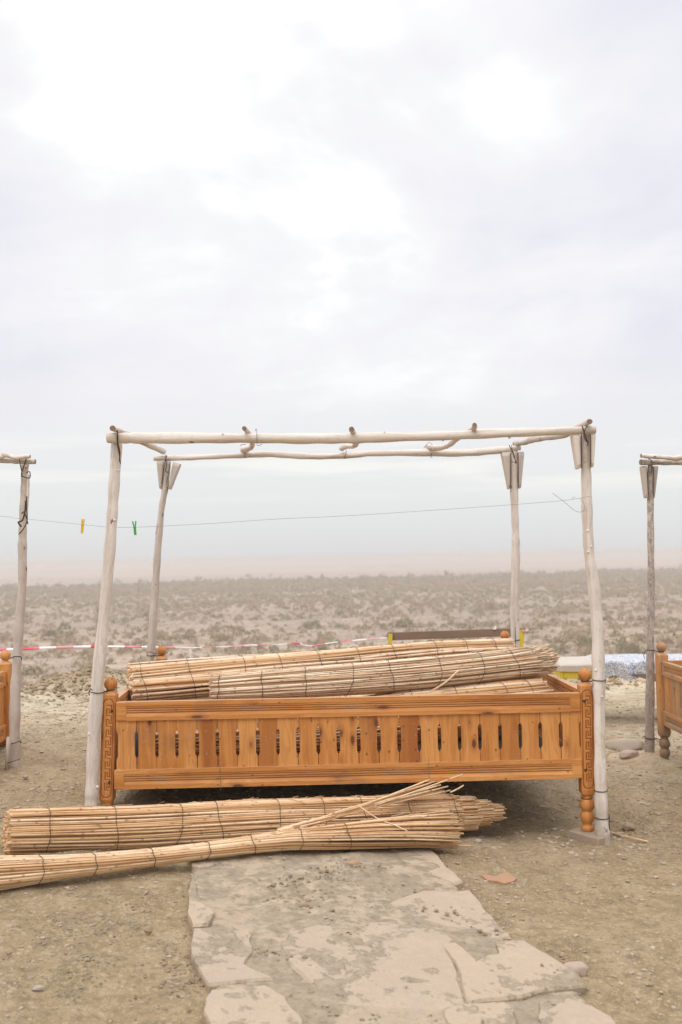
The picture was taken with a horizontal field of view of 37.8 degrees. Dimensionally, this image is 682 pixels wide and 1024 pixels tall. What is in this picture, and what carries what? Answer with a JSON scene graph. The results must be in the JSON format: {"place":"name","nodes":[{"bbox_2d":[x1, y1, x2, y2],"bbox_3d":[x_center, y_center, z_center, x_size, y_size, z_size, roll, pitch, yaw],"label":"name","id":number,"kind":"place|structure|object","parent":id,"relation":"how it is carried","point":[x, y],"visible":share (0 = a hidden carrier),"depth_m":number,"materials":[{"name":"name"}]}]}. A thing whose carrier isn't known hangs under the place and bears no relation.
{"place":"outdoors","nodes":[
{"label":"outdoors","id":0,"kind":"place"},
{"bbox_2d":[0,553,681,1023],"bbox_3d":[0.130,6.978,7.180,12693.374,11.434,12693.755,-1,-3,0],"label":"ground","id":1,"kind":"structure","parent":0,"point":[114,1003],"depth_m":5.04,"materials":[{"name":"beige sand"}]},
{"bbox_2d":[0,650,11,746],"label":"daybed","id":2,"kind":"object","parent":1,"relation":"on","point":[5,670],"visible":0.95,"depth_m":6.51,"materials":[{"name":"orange wood"}]},
{"bbox_2d":[5,737,9,769],"bbox_3d":[-1.974,1.429,5.892,0.033,0.192,0.024,-1,-3,0],"label":"stake","id":3,"kind":"object","parent":1,"relation":"on","point":[7,753],"visible":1,"depth_m":5.88,"materials":[{"name":"beige wood"}]},
{"bbox_2d":[0,452,35,766],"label":"pole canopy","id":4,"kind":"object","parent":1,"relation":"on","point":[24,461],"visible":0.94,"depth_m":5.97,"materials":[{"name":"brown wood"}]},
{"bbox_2d":[3,494,588,527],"bbox_3d":[-0.612,0.003,5.413,3.845,0.145,0.422,-2,-3,13],"label":"clothesline","id":5,"kind":"object","parent":4,"relation":"attached to","point":[331,516],"visible":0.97,"depth_m":5.29,"materials":[{"name":"grey fabric"}]},
{"bbox_2d":[81,519,84,532],"bbox_3d":[-1.406,0.077,5.417,0.021,0.079,0.014,-1,-3,0],"label":"clothes peg","id":6,"kind":"object","parent":5,"relation":"hanging from","point":[82,524],"visible":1,"depth_m":5.41,"materials":[{"name":"yellow plastic"}]},
{"bbox_2d":[132,521,136,534],"bbox_3d":[-1.107,0.086,5.332,0.022,0.076,0.014,-1,-3,0],"label":"clothes peg","id":7,"kind":"object","parent":5,"relation":"hanging from","point":[134,528],"visible":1,"depth_m":5.33,"materials":[{"name":"green plastic"}]},
{"bbox_2d":[21,663,30,675],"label":"desert shrub","id":8,"kind":"object","parent":1,"relation":"on","point":[23,670],"visible":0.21,"depth_m":109.84,"materials":[{"name":"beige plant"}]},
{"bbox_2d":[25,663,43,674],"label":"desert shrub","id":9,"kind":"object","parent":1,"relation":"on","point":[33,670],"visible":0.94,"depth_m":110.38,"materials":[{"name":"beige plant"}]},
{"bbox_2d":[31,985,43,990],"bbox_3d":[-0.928,1.460,3.051,0.040,0.020,0.024,-1,-3,0],"label":"stone","id":10,"kind":"object","parent":1,"relation":"on","point":[38,988],"visible":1,"depth_m":3.04,"materials":[{"name":"stone"}]},
{"bbox_2d":[41,629,53,635],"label":"desert shrub","id":11,"kind":"object","parent":1,"relation":"on","point":[46,632],"visible":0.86,"depth_m":164.91,"materials":[{"name":"beige plant"}]},
{"bbox_2d":[41,672,55,679],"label":"desert shrub","id":12,"kind":"object","parent":1,"relation":"on","point":[46,675],"visible":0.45,"depth_m":103.42,"materials":[{"name":"beige plant"}]},
{"bbox_2d":[58,620,70,629],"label":"desert shrub","id":13,"kind":"object","parent":1,"relation":"on","point":[64,625],"visible":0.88,"depth_m":178.90,"materials":[{"name":"beige plant"}]},
{"bbox_2d":[77,663,88,669],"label":"desert shrub","id":14,"kind":"object","parent":1,"relation":"on","point":[82,666],"visible":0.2,"depth_m":109.71,"materials":[{"name":"beige plant"}]},
{"bbox_2d":[77,648,93,657],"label":"desert shrub","id":15,"kind":"object","parent":1,"relation":"on","point":[83,652],"visible":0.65,"depth_m":128.46,"materials":[{"name":"beige plant"}]},
{"bbox_2d":[121,642,133,651],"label":"desert shrub","id":16,"kind":"object","parent":1,"relation":"on","point":[130,649],"visible":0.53,"depth_m":134.72,"materials":[{"name":"beige plant"}]},
{"bbox_2d":[130,656,141,662],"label":"desert shrub","id":17,"kind":"object","parent":1,"relation":"on","point":[132,661],"visible":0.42,"depth_m":115.33,"materials":[{"name":"beige plant"}]},
{"bbox_2d":[132,637,147,645],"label":"desert shrub","id":18,"kind":"object","parent":1,"relation":"on","point":[135,643],"visible":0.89,"depth_m":142.64,"materials":[{"name":"beige plant"}]},
{"bbox_2d":[144,926,152,933],"bbox_3d":[-0.691,1.498,3.571,0.031,0.027,0.023,-1,-3,0],"label":"earth clod","id":19,"kind":"object","parent":1,"relation":"on","point":[148,929],"visible":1,"depth_m":3.56,"materials":[{"name":"brown soil"}]},
{"bbox_2d":[155,641,172,656],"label":"desert shrub","id":20,"kind":"object","parent":1,"relation":"on","point":[158,644],"visible":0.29,"depth_m":128.22,"materials":[{"name":"beige plant"}]},
{"bbox_2d":[189,977,194,983],"bbox_3d":[-0.476,1.496,3.182,0.021,0.024,0.013,-1,-3,0],"label":"earth clod","id":21,"kind":"object","parent":1,"relation":"on","point":[192,980],"visible":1,"depth_m":3.18,"materials":[{"name":"brown soil"}]},
{"bbox_2d":[185,632,199,638],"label":"desert shrub","id":22,"kind":"object","parent":1,"relation":"on","point":[194,636],"visible":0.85,"depth_m":153.59,"materials":[{"name":"beige plant"}]},
{"bbox_2d":[205,624,220,632],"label":"desert shrub","id":23,"kind":"object","parent":1,"relation":"on","point":[214,628],"visible":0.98,"depth_m":166.06,"materials":[{"name":"beige plant"}]},
{"bbox_2d":[214,631,233,641],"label":"desert shrub","id":24,"kind":"object","parent":1,"relation":"on","point":[224,637],"visible":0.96,"depth_m":148.88,"materials":[{"name":"beige plant"}]},
{"bbox_2d":[0,810,463,890],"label":"reed roll","id":25,"kind":"object","parent":1,"relation":"on","point":[437,829],"visible":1,"depth_m":4.42,"materials":[{"name":"wicker"}]},
{"bbox_2d":[20,810,438,861],"bbox_3d":[-0.444,1.477,4.426,2.199,0.242,0.180,0,-3,-27],"label":"straw fibre","id":26,"kind":"object","parent":25,"relation":"on","point":[264,833],"visible":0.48,"depth_m":4.49,"materials":[{"name":"wicker"}]},
{"bbox_2d":[277,774,462,830],"bbox_3d":[0.139,1.409,4.856,1.016,0.165,0.144,0,-3,-29],"label":"cane bunch","id":27,"kind":"object","parent":25,"relation":"on","point":[402,795],"visible":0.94,"depth_m":4.89,"materials":[{"name":"beige wood"}]},
{"bbox_2d":[359,806,406,830],"bbox_3d":[0.194,1.454,4.720,0.266,0.091,0.021,-3,-3,32],"label":"loose cane","id":28,"kind":"object","parent":25,"relation":"on","point":[378,818],"visible":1,"depth_m":4.73,"materials":[{"name":"beige wicker"}]},
{"bbox_2d":[228,624,244,631],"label":"desert shrub","id":29,"kind":"object","parent":1,"relation":"on","point":[234,627],"visible":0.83,"depth_m":166.76,"materials":[{"name":"beige plant"}]},
{"bbox_2d":[237,641,253,649],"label":"desert shrub","id":30,"kind":"object","parent":1,"relation":"on","point":[245,643],"visible":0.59,"depth_m":133.15,"materials":[{"name":"beige plant"}]},
{"bbox_2d":[1,793,506,854],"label":"reed roll","id":31,"kind":"object","parent":1,"relation":"on","point":[31,830],"visible":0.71,"depth_m":4.62,"materials":[{"name":"wicker"}]},
{"bbox_2d":[40,792,445,807],"bbox_3d":[-0.405,1.477,4.854,2.047,0.315,0.213,0,-3,-19],"label":"straw fibre","id":32,"kind":"object","parent":31,"relation":"on","point":[228,800],"visible":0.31,"depth_m":4.87,"materials":[{"name":"wicker"}]},
{"bbox_2d":[252,633,265,640],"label":"desert shrub","id":33,"kind":"object","parent":1,"relation":"on","point":[257,637],"visible":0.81,"depth_m":149.31,"materials":[{"name":"beige plant"}]},
{"bbox_2d":[306,618,320,628],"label":"desert shrub","id":34,"kind":"object","parent":1,"relation":"on","point":[314,622],"visible":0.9,"depth_m":172.28,"materials":[{"name":"beige plant"}]},
{"bbox_2d":[314,642,331,650],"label":"desert shrub","id":35,"kind":"object","parent":1,"relation":"on","point":[324,648],"visible":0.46,"depth_m":125.76,"materials":[{"name":"beige plant"}]},
{"bbox_2d":[314,634,332,640],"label":"desert shrub","id":36,"kind":"object","parent":1,"relation":"on","point":[319,637],"visible":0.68,"depth_m":145.12,"materials":[{"name":"beige plant"}]},
{"bbox_2d":[20,665,654,705],"bbox_3d":[0.602,1.787,10.158,15.438,0.848,2.168,0,-3,-29],"label":"rubble","id":37,"kind":"object","parent":1,"relation":"on","point":[56,687],"visible":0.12,"depth_m":8.71,"materials":[{"name":"beige stone"}]},
{"bbox_2d":[0,564,681,684],"bbox_3d":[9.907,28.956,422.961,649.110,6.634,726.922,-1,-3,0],"label":"scrub","id":38,"kind":"object","parent":1,"relation":"on","point":[412,582],"visible":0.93,"depth_m":273.31,"materials":[{"name":"beige plant"}]},
{"bbox_2d":[0,605,681,682],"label":"dry grass","id":39,"kind":"structure","parent":1,"relation":"on","point":[298,633],"depth_m":164.04,"materials":[{"name":"beige plant"}]},
{"bbox_2d":[0,674,681,855],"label":"stone chips","id":40,"kind":"object","parent":1,"relation":"on","point":[481,835],"visible":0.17,"depth_m":6.04,"materials":[{"name":"stone"}]},
{"bbox_2d":[84,419,610,844],"bbox_3d":[-0.051,0.658,6.257,2.874,2.452,2.443,-1,-3,0],"label":"pole canopy","id":41,"kind":"object","parent":1,"relation":"on","point":[582,435],"visible":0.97,"depth_m":5.20,"materials":[{"name":"brown wood"}]},
{"bbox_2d":[376,611,389,619],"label":"desert shrub","id":42,"kind":"object","parent":1,"relation":"on","point":[384,617],"visible":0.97,"depth_m":190.19,"materials":[{"name":"beige plant"}]},
{"bbox_2d":[116,812,672,1022],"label":"clods","id":43,"kind":"object","parent":1,"relation":"on","point":[176,965],"visible":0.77,"depth_m":3.85,"materials":[{"name":"brown soil"}]},
{"bbox_2d":[395,617,416,627],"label":"desert shrub","id":44,"kind":"object","parent":1,"relation":"on","point":[409,622],"visible":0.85,"depth_m":168.54,"materials":[{"name":"beige plant"}]},
{"bbox_2d":[387,628,524,646],"bbox_3d":[1.095,1.529,9.543,1.351,0.804,0.071,-1,-3,0],"label":"board rail","id":45,"kind":"object","parent":1,"relation":"on","point":[444,634],"visible":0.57,"depth_m":9.56,"materials":[{"name":"brown paint"}]},
{"bbox_2d":[0,637,386,650],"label":"barrier tape","id":46,"kind":"object","parent":45,"relation":"attached to","point":[84,646],"visible":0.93,"depth_m":8.30,"materials":[{"name":"plastic"}]},
{"bbox_2d":[482,600,498,609],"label":"desert shrub","id":47,"kind":"object","parent":1,"relation":"on","point":[490,605],"visible":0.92,"depth_m":214.41,"materials":[{"name":"beige plant"}]},
{"bbox_2d":[480,872,516,885],"bbox_3d":[0.727,1.674,4.526,0.137,0.020,0.147,0,-3,-15],"label":"tile shard","id":48,"kind":"object","parent":1,"relation":"on","point":[506,878],"visible":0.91,"depth_m":4.52,"materials":[{"name":"ceramic"}]},
{"bbox_2d":[538,805,564,811],"bbox_3d":[1.222,1.717,5.773,0.166,0.021,0.026,-3,-3,33],"label":"twig","id":49,"kind":"object","parent":1,"relation":"on","point":[551,807],"visible":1,"depth_m":5.78,"materials":[{"name":"wood"}]},
{"bbox_2d":[552,644,569,653],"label":"desert shrub","id":50,"kind":"object","parent":1,"relation":"on","point":[562,648],"visible":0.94,"depth_m":120.35,"materials":[{"name":"beige plant"}]},
{"bbox_2d":[566,628,580,638],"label":"desert shrub","id":51,"kind":"object","parent":1,"relation":"on","point":[573,634],"visible":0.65,"depth_m":138.95,"materials":[{"name":"beige plant"}]},
{"bbox_2d":[563,961,588,976],"bbox_3d":[0.820,1.597,3.474,0.092,0.050,0.057,-1,-3,-10],"label":"stone","id":52,"kind":"object","parent":1,"relation":"on","point":[580,968],"visible":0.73,"depth_m":3.46,"materials":[{"name":"beige stone"}]},
{"bbox_2d":[574,631,586,640],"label":"desert shrub","id":53,"kind":"object","parent":1,"relation":"on","point":[582,634],"visible":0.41,"depth_m":135.48,"materials":[{"name":"beige plant"}]},
{"bbox_2d":[575,646,591,656],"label":"desert shrub","id":54,"kind":"object","parent":1,"relation":"on","point":[585,653],"visible":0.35,"depth_m":111.02,"materials":[{"name":"beige plant"}]},
{"bbox_2d":[577,633,591,646],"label":"desert shrub","id":55,"kind":"object","parent":1,"relation":"on","point":[582,639],"visible":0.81,"depth_m":126.43,"materials":[{"name":"beige plant"}]},
{"bbox_2d":[569,827,604,845],"bbox_3d":[1.286,1.698,5.174,0.094,0.065,0.214,1,-3,-33],"label":"brick","id":56,"kind":"object","parent":1,"relation":"on","point":[578,833],"visible":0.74,"depth_m":5.14,"materials":[{"name":"beige brick"}]},
{"bbox_2d":[99,631,594,831],"bbox_3d":[0.003,1.304,6.322,2.686,0.880,2.309,-1,-3,0],"label":"daybed","id":57,"kind":"object","parent":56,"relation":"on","point":[559,744],"visible":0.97,"depth_m":5.20,"materials":[{"name":"orange wood"}]},
{"bbox_2d":[117,730,137,757],"bbox_3d":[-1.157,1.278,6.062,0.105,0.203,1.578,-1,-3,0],"label":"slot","id":58,"kind":"object","parent":57,"relation":"on","point":[136,743],"visible":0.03,"depth_m":5.37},
{"bbox_2d":[329,694,373,696],"bbox_3d":[0.032,1.257,6.071,2.148,0.296,0.335,-1,-3,-5],"label":"reed roll","id":59,"kind":"object","parent":57,"relation":"on","point":[350,695],"visible":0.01,"depth_m":6.04,"materials":[{"name":"wicker"}]},
{"bbox_2d":[126,637,515,700],"bbox_3d":[-0.056,0.981,6.187,2.512,0.312,0.314,0,-3,-20],"label":"reed roll","id":60,"kind":"object","parent":59,"relation":"on","point":[182,679],"visible":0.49,"depth_m":5.92,"materials":[{"name":"wicker"}]},
{"bbox_2d":[290,637,499,651],"bbox_3d":[-0.018,0.957,6.266,2.251,0.258,0.217,0,-3,-16],"label":"straw fibre","id":61,"kind":"object","parent":60,"relation":"on","point":[396,642],"visible":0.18,"depth_m":6.33,"materials":[{"name":"wicker"}]},
{"bbox_2d":[155,678,553,764],"bbox_3d":[0.053,1.174,5.532,2.304,0.406,0.365,-1,-3,-6],"label":"reed roll","id":62,"kind":"object","parent":57,"relation":"on","point":[526,686],"visible":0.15,"depth_m":5.52,"materials":[{"name":"wicker"}]},
{"bbox_2d":[209,644,559,698],"bbox_3d":[0.271,0.909,5.615,2.025,0.252,0.288,-1,-3,-12],"label":"reed roll","id":63,"kind":"object","parent":62,"relation":"on","point":[401,675],"visible":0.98,"depth_m":5.50,"materials":[{"name":"grey wicker"}]},
{"bbox_2d":[237,647,533,673],"bbox_3d":[0.277,0.909,5.622,1.722,0.234,0.236,-1,-3,-12],"label":"straw fibre","id":64,"kind":"object","parent":63,"relation":"on","point":[397,658],"visible":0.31,"depth_m":5.60,"materials":[{"name":"grey wicker"}]},
{"bbox_2d":[432,669,458,689],"bbox_3d":[0.560,0.951,5.542,0.203,0.145,0.028,-1,-3,6],"label":"loose cane","id":65,"kind":"object","parent":63,"relation":"on","point":[447,680],"visible":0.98,"depth_m":5.53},
{"bbox_2d":[552,670,655,681],"bbox_3d":[2.692,1.625,8.806,1.612,0.518,0.610,-1,-3,0],"label":"bench","id":66,"kind":"object","parent":1,"relation":"on","point":[566,675],"visible":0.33,"depth_m":8.54,"materials":[{"name":"yellow paint"}]},
{"bbox_2d":[554,656,591,671],"bbox_3d":[2.201,1.340,8.841,0.660,0.079,0.615,-1,-3,0],"label":"cushion","id":67,"kind":"object","parent":66,"relation":"on","point":[572,664],"visible":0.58,"depth_m":8.58,"materials":[{"name":"white fabric"}]},
{"bbox_2d":[587,654,681,681],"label":"cushion","id":68,"kind":"object","parent":66,"relation":"on","point":[624,666],"visible":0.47,"depth_m":8.53,"materials":[{"name":"white fabric"}]},
{"bbox_2d":[611,640,628,651],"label":"desert shrub","id":69,"kind":"object","parent":1,"relation":"on","point":[617,646],"visible":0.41,"depth_m":120.06,"materials":[{"name":"beige plant"}]},
{"bbox_2d":[618,636,627,645],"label":"desert shrub","id":70,"kind":"object","parent":1,"relation":"on","point":[621,640],"visible":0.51,"depth_m":127.27,"materials":[{"name":"beige plant"}]},
{"bbox_2d":[605,738,643,751],"bbox_3d":[2.122,1.740,7.419,0.296,0.110,0.233,-1,-3,0],"label":"stone","id":71,"kind":"object","parent":1,"relation":"on","point":[620,744],"visible":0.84,"depth_m":7.36,"materials":[{"name":"stone"}]},
{"bbox_2d":[622,821,634,830],"bbox_3d":[1.569,1.719,5.438,0.074,0.050,0.048,-1,-3,0],"label":"earth clod","id":72,"kind":"object","parent":1,"relation":"on","point":[627,826],"visible":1,"depth_m":5.42,"materials":[{"name":"beige soil"}]},
{"bbox_2d":[619,749,638,758],"bbox_3d":[2.065,1.740,7.136,0.144,0.068,0.099,-1,-3,0],"label":"stone","id":73,"kind":"object","parent":1,"relation":"on","point":[627,754],"visible":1,"depth_m":7.10,"materials":[{"name":"beige stone"}]},
{"bbox_2d":[610,831,647,841],"bbox_3d":[1.507,1.715,5.268,0.021,0.019,0.254,1,-4,-43],"label":"twig","id":74,"kind":"object","parent":1,"relation":"on","point":[629,837],"visible":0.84,"depth_m":5.25,"materials":[{"name":"wood"}]},
{"bbox_2d":[618,641,645,653],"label":"desert shrub","id":75,"kind":"object","parent":1,"relation":"on","point":[634,647],"visible":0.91,"depth_m":116.54,"materials":[{"name":"beige plant"}]},
{"bbox_2d":[630,630,646,641],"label":"desert shrub","id":76,"kind":"object","parent":1,"relation":"on","point":[642,637],"visible":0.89,"depth_m":133.30,"materials":[{"name":"beige plant"}]},
{"bbox_2d":[638,614,646,620],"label":"desert shrub","id":77,"kind":"object","parent":1,"relation":"on","point":[644,617],"visible":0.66,"depth_m":169.63,"materials":[{"name":"beige plant"}]},
{"bbox_2d":[646,619,661,627],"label":"desert shrub","id":78,"kind":"object","parent":1,"relation":"on","point":[656,624],"visible":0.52,"depth_m":152.64,"materials":[{"name":"beige plant"}]},
{"bbox_2d":[639,454,681,752],"bbox_3d":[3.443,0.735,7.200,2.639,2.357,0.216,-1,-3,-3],"label":"pole canopy","id":79,"kind":"object","parent":1,"relation":"on","point":[648,479],"visible":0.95,"depth_m":7.18,"materials":[{"name":"grey wood"}]},
{"bbox_2d":[654,633,675,646],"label":"desert shrub","id":80,"kind":"object","parent":1,"relation":"on","point":[667,639],"visible":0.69,"depth_m":123.72,"materials":[{"name":"beige plant"}]},
{"bbox_2d":[655,642,681,759],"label":"daybed","id":81,"kind":"object","parent":1,"relation":"on","point":[669,691],"visible":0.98,"depth_m":6.97,"materials":[{"name":"brown wood"}]},
{"bbox_2d":[0,0,681,566],"label":"sky","id":82,"kind":"structure","parent":0,"point":[217,216],"materials":[{"name":"white"}]},
{"bbox_2d":[191,848,590,1023],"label":"path","id":83,"kind":"structure","parent":0,"point":[230,892],"depth_m":3.85,"materials":[{"name":"grey stone"}]},
{"bbox_2d":[188,874,214,933],"bbox_3d":[-0.559,1.532,3.884,0.102,0.075,0.575,-1,-3,-13],"label":"flagstone","id":84,"kind":"object","parent":83,"relation":"on","point":[201,914],"visible":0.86,"depth_m":3.73,"materials":[{"name":"grey stone"}]},
{"bbox_2d":[186,859,218,870],"bbox_3d":[-0.610,1.549,4.330,0.120,0.072,0.162,1,-3,-35],"label":"flagstone","id":85,"kind":"object","parent":83,"relation":"on","point":[202,864],"visible":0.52,"depth_m":4.30,"materials":[{"name":"grey stone"}]},
{"bbox_2d":[190,926,272,992],"bbox_3d":[-0.390,1.522,3.370,0.234,0.091,0.472,0,-3,-16],"label":"flagstone","id":86,"kind":"object","parent":83,"relation":"on","point":[220,956],"visible":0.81,"depth_m":3.33,"materials":[{"name":"grey stone"}]},
{"bbox_2d":[203,985,302,1023],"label":"flagstone","id":87,"kind":"object","parent":83,"relation":"on","point":[263,1004],"visible":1,"depth_m":2.97,"materials":[{"name":"beige stone"}]},
{"bbox_2d":[346,860,360,864],"bbox_3d":[0.055,1.575,4.447,0.070,0.038,0.042,-1,-3,0],"label":"tile shard","id":88,"kind":"object","parent":83,"relation":"on","point":[353,862],"visible":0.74,"depth_m":4.44,"materials":[{"name":"ceramic"}]},
{"bbox_2d":[322,848,421,853],"bbox_3d":[0.137,1.626,4.735,0.612,0.114,0.212,0,-3,-18],"label":"flagstone","id":89,"kind":"object","parent":83,"relation":"on","point":[334,852],"visible":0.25,"depth_m":4.63,"materials":[{"name":"grey stone"}]},
{"bbox_2d":[280,915,464,1012],"bbox_3d":[0.101,1.563,3.446,0.630,0.122,0.822,-1,-3,0],"label":"flagstone","id":90,"kind":"object","parent":83,"relation":"on","point":[393,951],"visible":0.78,"depth_m":3.35,"materials":[{"name":"grey stone"}]},
{"bbox_2d":[400,848,462,888],"bbox_3d":[0.365,1.639,4.562,0.236,0.085,0.561,-1,-3,-12],"label":"flagstone","id":91,"kind":"object","parent":83,"relation":"on","point":[444,872],"visible":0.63,"depth_m":4.57,"materials":[{"name":"grey stone"}]},
{"bbox_2d":[389,890,510,939],"bbox_3d":[0.400,1.610,3.930,0.396,0.102,0.540,-1,-3,-10],"label":"flagstone","id":92,"kind":"object","parent":83,"relation":"on","point":[477,917],"visible":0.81,"depth_m":3.96,"materials":[{"name":"grey stone"}]},
{"bbox_2d":[444,1002,516,1023],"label":"flagstone","id":93,"kind":"object","parent":83,"relation":"on","point":[495,1013],"visible":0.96,"depth_m":3.05,"materials":[{"name":"beige stone"}]},
{"bbox_2d":[442,940,586,1003],"bbox_3d":[0.542,1.598,3.431,0.491,0.102,0.451,0,-3,-24],"label":"flagstone","id":94,"kind":"object","parent":83,"relation":"on","point":[512,970],"visible":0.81,"depth_m":3.37,"materials":[{"name":"beige stone"}]},
{"bbox_2d":[538,999,614,1023],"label":"flagstone","id":95,"kind":"object","parent":83,"relation":"on","point":[566,1011],"visible":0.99,"depth_m":3.12,"materials":[{"name":"beige stone"}]}
]}

